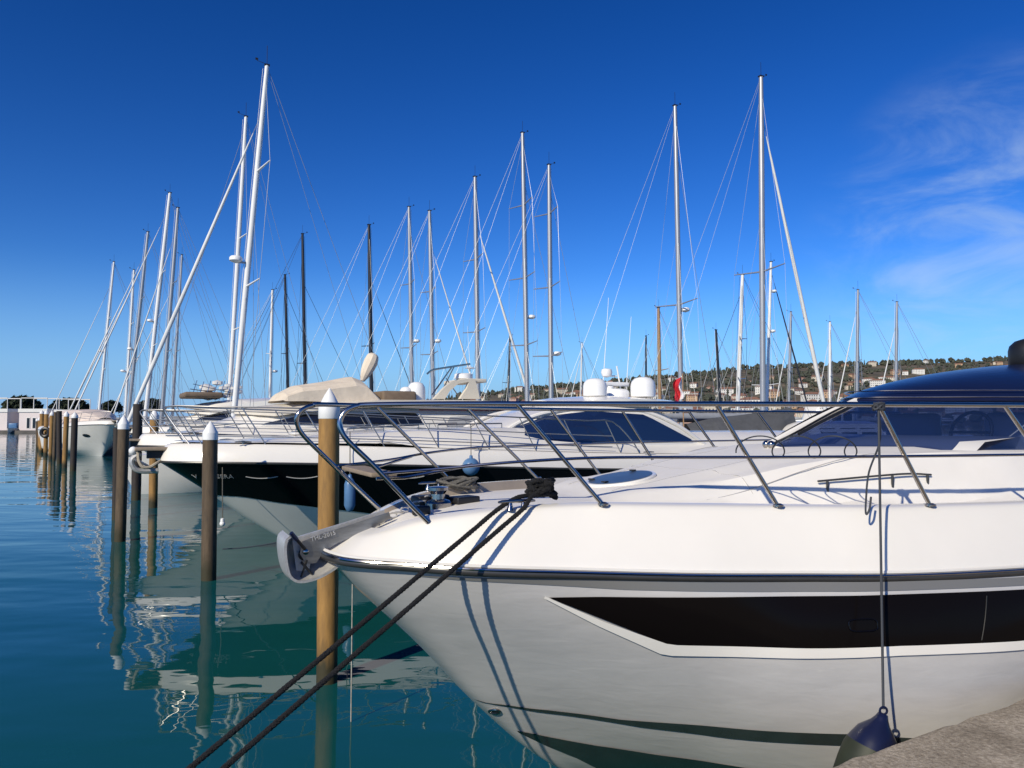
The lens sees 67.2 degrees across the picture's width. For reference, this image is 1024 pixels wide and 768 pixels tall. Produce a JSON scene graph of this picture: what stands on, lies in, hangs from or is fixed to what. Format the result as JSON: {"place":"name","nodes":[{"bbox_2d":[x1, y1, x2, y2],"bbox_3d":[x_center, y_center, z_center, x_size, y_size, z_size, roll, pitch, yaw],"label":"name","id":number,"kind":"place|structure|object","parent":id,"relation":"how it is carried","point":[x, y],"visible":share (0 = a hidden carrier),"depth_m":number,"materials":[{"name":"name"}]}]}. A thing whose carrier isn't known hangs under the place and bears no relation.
{"place":"outdoors","nodes":[
{"label":"outdoors","id":0,"kind":"place"},
{"bbox_2d":[0,425,167,432],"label":"shore","id":1,"kind":"structure","parent":0,"point":[19,431],"depth_m":165.62,"materials":[{"name":"concrete"}]},
{"bbox_2d":[0,398,20,429],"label":"boathouse","id":2,"kind":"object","parent":1,"relation":"on","point":[7,416],"visible":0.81,"depth_m":167.48,"materials":[{"name":"paint"}]},
{"bbox_2d":[1,395,43,408],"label":"umbrella pine","id":3,"kind":"object","parent":1,"relation":"on","point":[27,402],"visible":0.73,"depth_m":188.02,"materials":[{"name":"green plant"}]},
{"bbox_2d":[18,398,61,429],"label":"boathouse","id":4,"kind":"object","parent":1,"relation":"on","point":[27,418],"visible":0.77,"depth_m":166.99,"materials":[{"name":"paint"}]},
{"bbox_2d":[26,417,30,428],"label":"window","id":5,"kind":"structure","parent":4,"relation":"in","point":[27,418],"depth_m":166.90,"materials":[{"name":"black glass"}]},
{"bbox_2d":[32,417,35,428],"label":"window","id":6,"kind":"structure","parent":4,"relation":"in","point":[33,418],"depth_m":166.90,"materials":[{"name":"black glass"}]},
{"bbox_2d":[48,397,89,409],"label":"umbrella pine","id":7,"kind":"object","parent":1,"relation":"on","point":[64,404],"visible":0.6,"depth_m":192.72,"materials":[{"name":"green plant"}]},
{"bbox_2d":[54,399,90,411],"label":"boathouse","id":8,"kind":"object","parent":1,"relation":"on","point":[68,404],"visible":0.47,"depth_m":171.81,"materials":[{"name":"white concrete"}]},
{"bbox_2d":[97,400,123,412],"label":"umbrella pine","id":9,"kind":"object","parent":1,"relation":"on","point":[111,405],"visible":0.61,"depth_m":198.53,"materials":[{"name":"green plant"}]},
{"bbox_2d":[139,398,166,413],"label":"umbrella pine","id":10,"kind":"object","parent":1,"relation":"on","point":[156,405],"visible":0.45,"depth_m":203.16,"materials":[{"name":"green plant"}]},
{"bbox_2d":[0,423,556,767],"bbox_3d":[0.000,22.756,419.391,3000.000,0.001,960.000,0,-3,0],"label":"water","id":11,"kind":"structure","parent":0,"point":[143,645],"depth_m":8.55,"materials":[{"name":"liquid"}]},
{"bbox_2d":[7,423,18,432],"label":"motorboat","id":12,"kind":"object","parent":11,"relation":"on","point":[12,427],"visible":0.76,"depth_m":166.40,"materials":[{"name":"blue plastic"}]},
{"bbox_2d":[36,418,37,447],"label":"mooring pile","id":13,"kind":"object","parent":11,"relation":"in","point":[36,433],"visible":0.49,"depth_m":74.74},
{"bbox_2d":[39,410,43,452],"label":"mooring pile","id":14,"kind":"object","parent":11,"relation":"in","point":[41,422],"visible":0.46,"depth_m":62.78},
{"bbox_2d":[43,410,48,455],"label":"mooring pile","id":15,"kind":"object","parent":11,"relation":"in","point":[45,440],"visible":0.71,"depth_m":57.78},
{"bbox_2d":[48,411,53,458],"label":"mooring pile","id":16,"kind":"object","parent":11,"relation":"in","point":[50,435],"visible":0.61,"depth_m":52.78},
{"bbox_2d":[52,412,55,460],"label":"mooring pile","id":17,"kind":"object","parent":11,"relation":"in","point":[54,441],"visible":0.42,"depth_m":49.80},
{"bbox_2d":[56,411,61,463],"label":"mooring pile","id":18,"kind":"object","parent":11,"relation":"in","point":[58,437],"visible":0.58,"depth_m":46.79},
{"bbox_2d":[62,411,68,467],"bbox_3d":[-24.884,4.332,42.841,0.334,5.658,0.281,0,-3,0],"label":"mooring pile","id":19,"kind":"object","parent":11,"relation":"in","point":[65,440],"visible":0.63,"depth_m":42.80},
{"bbox_2d":[70,412,77,471],"bbox_3d":[-22.704,4.234,39.843,0.350,5.567,0.322,0,-3,0],"label":"mooring pile","id":20,"kind":"object","parent":11,"relation":"in","point":[73,442],"visible":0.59,"depth_m":39.79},
{"bbox_2d":[37,409,125,455],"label":"motor yacht","id":21,"kind":"object","parent":11,"relation":"on","point":[95,431],"visible":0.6,"depth_m":56.35,"materials":[{"name":"plastic"}]},
{"bbox_2d":[39,427,48,437],"bbox_3d":[-34.814,3.611,57.443,0.880,0.880,0.280,0,-3,0],"label":"tyre fender","id":22,"kind":"object","parent":21,"relation":"on","point":[41,433],"visible":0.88,"depth_m":57.33,"materials":[{"name":"black rubber"}]},
{"bbox_2d":[49,259,176,419],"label":"sailing yacht","id":23,"kind":"object","parent":11,"relation":"on","point":[109,306],"visible":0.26,"depth_m":83.15,"materials":[{"name":"metal"}]},
{"bbox_2d":[112,428,117,519],"bbox_3d":[-10.479,3.624,20.350,0.220,4.914,0.184,0,-3,0],"label":"mooring pile","id":24,"kind":"object","parent":11,"relation":"in","point":[115,431],"visible":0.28,"depth_m":20.33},
{"bbox_2d":[114,415,129,541],"bbox_3d":[-8.477,3.288,16.661,0.272,5.231,0.239,0,-3,0],"label":"mooring pile","id":25,"kind":"object","parent":11,"relation":"in","point":[123,428],"visible":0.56,"depth_m":16.64,"materials":[{"name":"wood"}]},
{"bbox_2d":[131,404,142,500],"bbox_3d":[-12.377,3.490,25.360,0.314,5.662,0.305,0,-3,0],"label":"mooring pile","id":26,"kind":"object","parent":11,"relation":"in","point":[135,476],"visible":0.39,"depth_m":25.32,"materials":[{"name":"wood"}]},
{"bbox_2d":[69,229,208,425],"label":"sailing yacht","id":27,"kind":"object","parent":11,"relation":"on","point":[139,315],"visible":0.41,"depth_m":71.16,"materials":[{"name":"metal"}]},
{"bbox_2d":[82,267,195,416],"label":"sailing yacht","id":28,"kind":"object","parent":11,"relation":"on","point":[131,331],"visible":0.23,"depth_m":79.17,"materials":[{"name":"metal"}]},
{"bbox_2d":[148,411,158,507],"bbox_3d":[-10.796,3.484,23.159,0.292,5.463,0.260,0,-3,0],"label":"mooring pile","id":29,"kind":"object","parent":11,"relation":"in","point":[153,491],"visible":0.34,"depth_m":23.10,"materials":[{"name":"wood"}]},
{"bbox_2d":[75,190,233,451],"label":"sailing yacht","id":30,"kind":"object","parent":11,"relation":"on","point":[155,321],"visible":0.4,"depth_m":66.18,"materials":[{"name":"metal"}]},
{"bbox_2d":[111,252,245,426],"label":"sailing yacht","id":31,"kind":"object","parent":11,"relation":"on","point":[176,342],"visible":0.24,"depth_m":76.17,"materials":[{"name":"metal"}]},
{"bbox_2d":[112,204,256,448],"bbox_3d":[-25.575,-4.462,62.472,12.736,20.811,4.444,1,-3,-28],"label":"sailing yacht","id":32,"kind":"object","parent":11,"relation":"on","point":[169,315],"visible":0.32,"depth_m":61.16,"materials":[{"name":"metal"}]},
{"bbox_2d":[129,380,284,437],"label":"motor yacht","id":33,"kind":"object","parent":11,"relation":"on","point":[206,393],"visible":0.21,"depth_m":35.13,"materials":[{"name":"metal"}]},
{"bbox_2d":[195,413,230,420],"bbox_3d":[-11.345,1.460,36.003,6.400,0.500,0.974,1,-3,-28],"label":"side window","id":34,"kind":"structure","parent":33,"relation":"in","point":[219,416],"depth_m":35.05,"materials":[{"name":"black glass"}]},
{"bbox_2d":[201,421,217,580],"bbox_3d":[-4.972,3.159,12.613,0.271,5.100,0.245,0,-3,0],"label":"mooring pile","id":35,"kind":"object","parent":11,"relation":"in","point":[209,503],"visible":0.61,"depth_m":12.58,"materials":[{"name":"wood"}]},
{"bbox_2d":[223,542,276,549],"bbox_3d":[-3.664,2.351,11.600,0.017,0.847,4.308,2,-3,-38],"label":"mooring line","id":36,"kind":"object","parent":35,"relation":"attached to","point":[250,546],"visible":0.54,"depth_m":12.21,"materials":[{"name":"grey"}]},
{"bbox_2d":[142,111,318,452],"bbox_3d":[-14.452,-5.162,41.668,10.363,20.211,2.984,1,-3,-28],"label":"sailing yacht","id":37,"kind":"object","parent":11,"relation":"on","point":[236,271],"visible":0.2,"depth_m":41.28,"materials":[{"name":"metal"}]},
{"bbox_2d":[211,284,301,401],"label":"sailing yacht","id":38,"kind":"object","parent":11,"relation":"on","point":[270,389],"visible":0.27,"depth_m":77.22,"materials":[{"name":"metal"}]},
{"bbox_2d":[127,46,387,493],"bbox_3d":[-9.111,-4.310,30.017,11.195,17.391,3.622,1,-3,-28],"label":"sailing yacht","id":39,"kind":"object","parent":11,"relation":"on","point":[170,480],"visible":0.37,"depth_m":28.95,"materials":[{"name":"metal"}]},
{"bbox_2d":[223,273,322,399],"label":"sailing yacht","id":40,"kind":"object","parent":11,"relation":"on","point":[286,298],"visible":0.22,"depth_m":71.22,"materials":[{"name":"metal"}]},
{"bbox_2d":[219,226,347,399],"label":"sailing yacht","id":41,"kind":"object","parent":11,"relation":"on","point":[304,363],"visible":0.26,"depth_m":66.25,"materials":[{"name":"metal"}]},
{"bbox_2d":[129,327,515,459],"bbox_3d":[-3.699,1.097,23.748,15.042,6.089,4.353,1,-3,-28],"label":"motor yacht","id":42,"kind":"object","parent":11,"relation":"on","point":[349,390],"visible":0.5,"depth_m":21.84,"materials":[{"name":"plastic"}]},
{"bbox_2d":[264,413,421,423],"bbox_3d":[-4.669,0.971,21.662,4.533,0.340,0.352,1,-3,-23],"label":"side window","id":43,"kind":"structure","parent":42,"relation":"in","point":[303,419],"depth_m":21.73,"materials":[{"name":"black glass"}]},
{"bbox_2d":[316,388,339,684],"bbox_3d":[-1.849,2.755,7.697,0.227,5.435,0.216,0,-3,0],"label":"mooring pile","id":44,"kind":"object","parent":11,"relation":"in","point":[328,516],"visible":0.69,"depth_m":7.68,"materials":[{"name":"wood"}]},
{"bbox_2d":[290,223,409,391],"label":"sailing yacht","id":45,"kind":"object","parent":11,"relation":"on","point":[371,329],"visible":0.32,"depth_m":62.27,"materials":[{"name":"metal"}]},
{"bbox_2d":[329,205,453,399],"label":"sailing yacht","id":46,"kind":"object","parent":11,"relation":"on","point":[410,307],"visible":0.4,"depth_m":59.30,"materials":[{"name":"metal"}]},
{"bbox_2d":[352,200,470,399],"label":"sailing yacht","id":47,"kind":"object","parent":11,"relation":"on","point":[431,313],"visible":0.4,"depth_m":55.29,"materials":[{"name":"metal"}]},
{"bbox_2d":[377,174,531,400],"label":"sailing yacht","id":48,"kind":"object","parent":11,"relation":"on","point":[478,370],"visible":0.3,"depth_m":52.36,"materials":[{"name":"metal"}]},
{"bbox_2d":[129,298,783,536],"bbox_3d":[0.094,0.787,17.435,15.692,6.101,4.353,1,-3,-28],"label":"motor yacht","id":49,"kind":"object","parent":11,"relation":"on","point":[270,483],"visible":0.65,"depth_m":14.71,"materials":[{"name":"plastic"}]},
{"bbox_2d":[136,451,160,468],"bbox_3d":[-6.453,1.358,13.745,0.459,0.313,0.166,1,-3,-28],"label":"rope","id":50,"kind":"object","parent":49,"relation":"hanging from","point":[141,465],"visible":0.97,"depth_m":13.66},
{"bbox_2d":[220,467,224,525],"bbox_3d":[-5.086,1.890,13.483,0.093,1.175,0.303,2,-3,-33],"label":"fender","id":51,"kind":"object","parent":49,"relation":"hanging from","point":[222,522],"visible":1,"depth_m":13.40,"materials":[{"name":"white plastic"}]},
{"bbox_2d":[344,454,354,511],"bbox_3d":[-2.900,1.578,13.864,0.200,1.426,0.359,0,-3,0],"label":"fender","id":52,"kind":"object","parent":49,"relation":"hanging from","point":[349,497],"visible":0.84,"depth_m":13.69,"materials":[{"name":"blue plastic"}]},
{"bbox_2d":[462,455,479,475],"bbox_3d":[-0.756,1.261,14.559,0.334,0.937,0.400,-2,-3,32],"label":"fender","id":53,"kind":"object","parent":49,"relation":"hanging from","point":[471,471],"visible":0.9,"depth_m":14.41,"materials":[{"name":"blue plastic"}]},
{"bbox_2d":[515,412,690,442],"bbox_3d":[1.936,0.981,16.716,4.924,0.790,0.470,1,-3,-24],"label":"side window","id":54,"kind":"structure","parent":49,"relation":"in","point":[648,429],"depth_m":16.65,"materials":[{"name":"blue glass"}]},
{"bbox_2d":[673,373,683,426],"bbox_3d":[4.541,0.908,20.981,0.316,2.401,0.180,0,-3,0],"label":"ensign","id":55,"kind":"object","parent":49,"relation":"attached to","point":[679,391],"visible":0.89,"depth_m":21.01,"materials":[{"name":"red fabric"}]},
{"bbox_2d":[419,121,572,400],"bbox_3d":[-1.058,-5.926,48.244,13.312,22.369,4.491,1,-3,-28],"label":"sailing yacht","id":56,"kind":"object","parent":11,"relation":"on","point":[526,317],"visible":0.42,"depth_m":49.29,"materials":[{"name":"metal"}]},
{"bbox_2d":[484,336,524,400],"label":"sailing yacht","id":57,"kind":"object","parent":11,"relation":"on","point":[508,376],"visible":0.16,"depth_m":96.10,"materials":[{"name":"metal"}]},
{"bbox_2d":[456,162,587,400],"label":"sailing yacht","id":58,"kind":"object","parent":11,"relation":"on","point":[551,354],"visible":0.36,"depth_m":45.74,"materials":[{"name":"metal"}]},
{"bbox_2d":[571,341,598,396],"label":"sailing yacht","id":59,"kind":"object","parent":11,"relation":"on","point":[581,382],"visible":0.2,"depth_m":100.20,"materials":[{"name":"metal"}]},
{"bbox_2d":[564,103,715,425],"bbox_3d":[6.907,-5.868,41.970,12.186,21.652,4.491,1,-3,-28],"label":"sailing yacht","id":60,"kind":"object","parent":11,"relation":"on","point":[680,310],"visible":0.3,"depth_m":43.30,"materials":[{"name":"metal"}]},
{"bbox_2d":[627,334,665,408],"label":"sailing yacht","id":61,"kind":"object","parent":11,"relation":"on","point":[645,355],"visible":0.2,"depth_m":96.18,"materials":[{"name":"metal"}]},
{"bbox_2d":[277,339,1023,767],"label":"motor yacht","id":62,"kind":"object","parent":11,"relation":"on","point":[713,607],"visible":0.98,"depth_m":4.72,"materials":[{"name":"white plastic"}]},
{"bbox_2d":[350,584,352,721],"bbox_3d":[-1.393,2.332,6.696,0.013,1.190,0.010,0,-3,0],"label":"mooring line","id":63,"kind":"object","parent":62,"relation":"hanging from","point":[351,653],"visible":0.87,"depth_m":6.69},
{"bbox_2d":[186,493,538,767],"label":"mooring line","id":64,"kind":"object","parent":62,"relation":"attached to","point":[208,752],"visible":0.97,"depth_m":3.93,"materials":[{"name":"black fabric"}]},
{"bbox_2d":[220,493,544,767],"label":"mooring line","id":65,"kind":"object","parent":62,"relation":"attached to","point":[254,741],"visible":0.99,"depth_m":3.95,"materials":[{"name":"black fabric"}]},
{"bbox_2d":[436,476,479,490],"bbox_3d":[-0.433,0.799,6.163,0.348,0.114,0.276,0,-3,0],"label":"rope bundle","id":66,"kind":"object","parent":62,"relation":"on","point":[459,483],"visible":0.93,"depth_m":6.09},
{"bbox_2d":[524,477,557,499],"bbox_3d":[0.178,0.661,4.861,0.195,0.149,0.189,-1,-3,21],"label":"rope bundle","id":67,"kind":"object","parent":62,"relation":"on","point":[542,487],"visible":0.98,"depth_m":4.80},
{"bbox_2d":[551,589,1023,648],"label":"hull window","id":68,"kind":"structure","parent":62,"relation":"in","point":[811,622],"depth_m":4.53,"materials":[{"name":"black glass"}]},
{"bbox_2d":[735,435,857,458],"bbox_3d":[1.891,0.414,5.029,0.801,0.161,0.289,0,-3,-7],"label":"coiled cord","id":69,"kind":"object","parent":62,"relation":"attached to","point":[804,437],"visible":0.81,"depth_m":4.97,"materials":[{"name":"grey plastic"}]},
{"bbox_2d":[865,402,885,708],"bbox_3d":[2.156,0.952,4.582,0.117,1.707,0.669,-2,-3,29],"label":"fender line","id":70,"kind":"object","parent":62,"relation":"hanging from","point":[877,406],"visible":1,"depth_m":4.63,"materials":[{"name":"grey"}]},
{"bbox_2d":[833,706,896,766],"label":"fender","id":71,"kind":"object","parent":70,"relation":"hanging from","point":[873,734],"visible":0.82,"depth_m":4.16,"materials":[{"name":"blue plastic"}]},
{"bbox_2d":[640,299,702,413],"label":"sailing yacht","id":72,"kind":"object","parent":11,"relation":"on","point":[659,380],"visible":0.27,"depth_m":70.09,"materials":[{"name":"metal"}]},
{"bbox_2d":[697,329,748,409],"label":"sailing yacht","id":73,"kind":"object","parent":11,"relation":"on","point":[718,383],"visible":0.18,"depth_m":80.08,"materials":[{"name":"metal"}]},
{"bbox_2d":[677,407,795,430],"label":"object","id":74,"kind":"object","parent":11,"relation":"on","point":[774,421],"visible":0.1,"depth_m":27.87,"materials":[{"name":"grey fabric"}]},
{"bbox_2d":[650,74,826,420],"bbox_3d":[11.456,-6.145,39.510,14.441,21.969,4.491,1,-3,-28],"label":"sailing yacht","id":75,"kind":"object","parent":11,"relation":"on","point":[762,321],"visible":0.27,"depth_m":40.38,"materials":[{"name":"metal"}]},
{"bbox_2d":[700,267,810,421],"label":"sailing yacht","id":76,"kind":"object","parent":11,"relation":"on","point":[739,358],"visible":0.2,"depth_m":60.10,"materials":[{"name":"metal"}]},
{"bbox_2d":[712,260,806,409],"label":"sailing yacht","id":77,"kind":"object","parent":11,"relation":"on","point":[771,290],"visible":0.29,"depth_m":66.28,"materials":[{"name":"metal"}]},
{"bbox_2d":[783,421,801,430],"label":"motor yacht","id":78,"kind":"object","parent":11,"relation":"on","point":[788,426],"visible":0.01,"depth_m":27.72,"materials":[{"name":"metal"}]},
{"bbox_2d":[774,311,836,419],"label":"sailing yacht","id":79,"kind":"object","parent":11,"relation":"on","point":[789,364],"visible":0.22,"depth_m":76.12,"materials":[{"name":"metal"}]},
{"bbox_2d":[802,407,828,419],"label":"motor yacht","id":80,"kind":"object","parent":11,"relation":"on","point":[805,416],"visible":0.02,"depth_m":60.62,"materials":[{"name":"metal"}]},
{"bbox_2d":[817,320,865,401],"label":"sailing yacht","id":81,"kind":"object","parent":11,"relation":"on","point":[830,363],"visible":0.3,"depth_m":90.11,"materials":[{"name":"metal"}]},
{"bbox_2d":[837,287,906,401],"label":"sailing yacht","id":82,"kind":"object","parent":11,"relation":"on","point":[857,323],"visible":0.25,"depth_m":66.17,"materials":[{"name":"metal"}]},
{"bbox_2d":[882,300,935,383],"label":"sailing yacht","id":83,"kind":"object","parent":11,"relation":"on","point":[896,334],"visible":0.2,"depth_m":78.19,"materials":[{"name":"metal"}]},
{"bbox_2d":[0,0,1023,422],"label":"sky","id":84,"kind":"structure","parent":0,"point":[895,129],"materials":[{"name":"blue"}]},
{"bbox_2d":[467,360,1007,423],"bbox_3d":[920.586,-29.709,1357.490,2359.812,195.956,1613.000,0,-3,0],"label":"hill","id":85,"kind":"structure","parent":0,"point":[492,397],"depth_m":1415.90,"materials":[{"name":"plant"}]},
{"bbox_2d":[556,388,567,393],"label":"hillside house","id":86,"kind":"structure","parent":85,"relation":"on","point":[561,390],"depth_m":1395.69,"materials":[{"name":"paint"}]},
{"bbox_2d":[662,407,678,412],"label":"hillside house","id":87,"kind":"structure","parent":85,"relation":"on","point":[670,408],"depth_m":676.44,"materials":[{"name":"ceramic"}]},
{"bbox_2d":[686,394,699,400],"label":"hillside house","id":88,"kind":"structure","parent":85,"relation":"on","point":[689,397],"depth_m":908.28,"materials":[{"name":"ceramic"}]},
{"bbox_2d":[689,382,697,387],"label":"hillside house","id":89,"kind":"structure","parent":85,"relation":"on","point":[695,384],"depth_m":1296.94,"materials":[{"name":"paint"}]},
{"bbox_2d":[702,407,724,409],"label":"hillside house","id":90,"kind":"structure","parent":85,"relation":"on","point":[709,408],"depth_m":662.73,"materials":[{"name":"ceramic"}]},
{"bbox_2d":[426,355,1007,413],"bbox_3d":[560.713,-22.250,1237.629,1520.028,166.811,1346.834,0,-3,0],"label":"hillside wood","id":91,"kind":"object","parent":85,"relation":"on","point":[709,396],"visible":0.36,"depth_m":1564.19,"materials":[{"name":"green plant"}]},
{"bbox_2d":[715,387,733,395],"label":"hillside house","id":92,"kind":"structure","parent":85,"relation":"on","point":[731,390],"depth_m":998.31,"materials":[{"name":"paint"}]},
{"bbox_2d":[732,394,746,398],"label":"hillside house","id":93,"kind":"structure","parent":85,"relation":"on","point":[741,395],"depth_m":836.01,"materials":[{"name":"ceramic"}]},
{"bbox_2d":[730,407,752,409],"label":"hillside house","id":94,"kind":"structure","parent":85,"relation":"on","point":[742,408],"depth_m":641.55,"materials":[{"name":"paint"}]},
{"bbox_2d":[740,397,759,400],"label":"hillside house","id":95,"kind":"structure","parent":85,"relation":"on","point":[753,399],"depth_m":743.97,"materials":[{"name":"paint"}]},
{"bbox_2d":[755,385,772,394],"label":"hillside house","id":96,"kind":"structure","parent":85,"relation":"on","point":[757,389],"depth_m":965.61,"materials":[{"name":"paint"}]},
{"bbox_2d":[769,389,779,397],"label":"hillside house","id":97,"kind":"structure","parent":85,"relation":"on","point":[773,393],"depth_m":879.41,"materials":[{"name":"paint"}]},
{"bbox_2d":[795,389,802,394],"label":"hillside house","id":98,"kind":"structure","parent":85,"relation":"on","point":[797,392],"depth_m":986.32,"materials":[{"name":"ceramic"}]},
{"bbox_2d":[795,408,804,417],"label":"hillside house","id":99,"kind":"structure","parent":85,"relation":"on","point":[800,414],"depth_m":584.49,"materials":[{"name":"paint"}]},
{"bbox_2d":[798,382,807,387],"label":"hillside house","id":100,"kind":"structure","parent":85,"relation":"on","point":[805,384],"depth_m":1166.52,"materials":[{"name":"ceramic"}]},
{"bbox_2d":[800,392,820,401],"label":"hillside house","id":101,"kind":"structure","parent":85,"relation":"on","point":[811,395],"depth_m":842.93,"materials":[{"name":"paint"}]},
{"bbox_2d":[818,390,832,397],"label":"hillside house","id":102,"kind":"structure","parent":85,"relation":"on","point":[825,394],"depth_m":910.32,"materials":[{"name":"paint"}]},
{"bbox_2d":[868,361,876,365],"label":"hillside house","id":103,"kind":"structure","parent":85,"relation":"on","point":[872,363],"depth_m":1827.34,"materials":[{"name":"paint"}]},
{"bbox_2d":[868,379,884,386],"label":"hillside house","id":104,"kind":"structure","parent":85,"relation":"on","point":[873,382],"depth_m":1034.94,"materials":[{"name":"paint"}]},
{"bbox_2d":[890,369,899,374],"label":"hillside house","id":105,"kind":"structure","parent":85,"relation":"on","point":[892,371],"depth_m":1413.23,"materials":[{"name":"paint"}]},
{"bbox_2d":[912,368,924,373],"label":"hillside house","id":106,"kind":"structure","parent":85,"relation":"on","point":[918,370],"depth_m":1420.20,"materials":[{"name":"paint"}]},
{"bbox_2d":[833,699,1023,767],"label":"quay","id":107,"kind":"structure","parent":0,"point":[994,739],"depth_m":3.66,"materials":[{"name":"concrete"}]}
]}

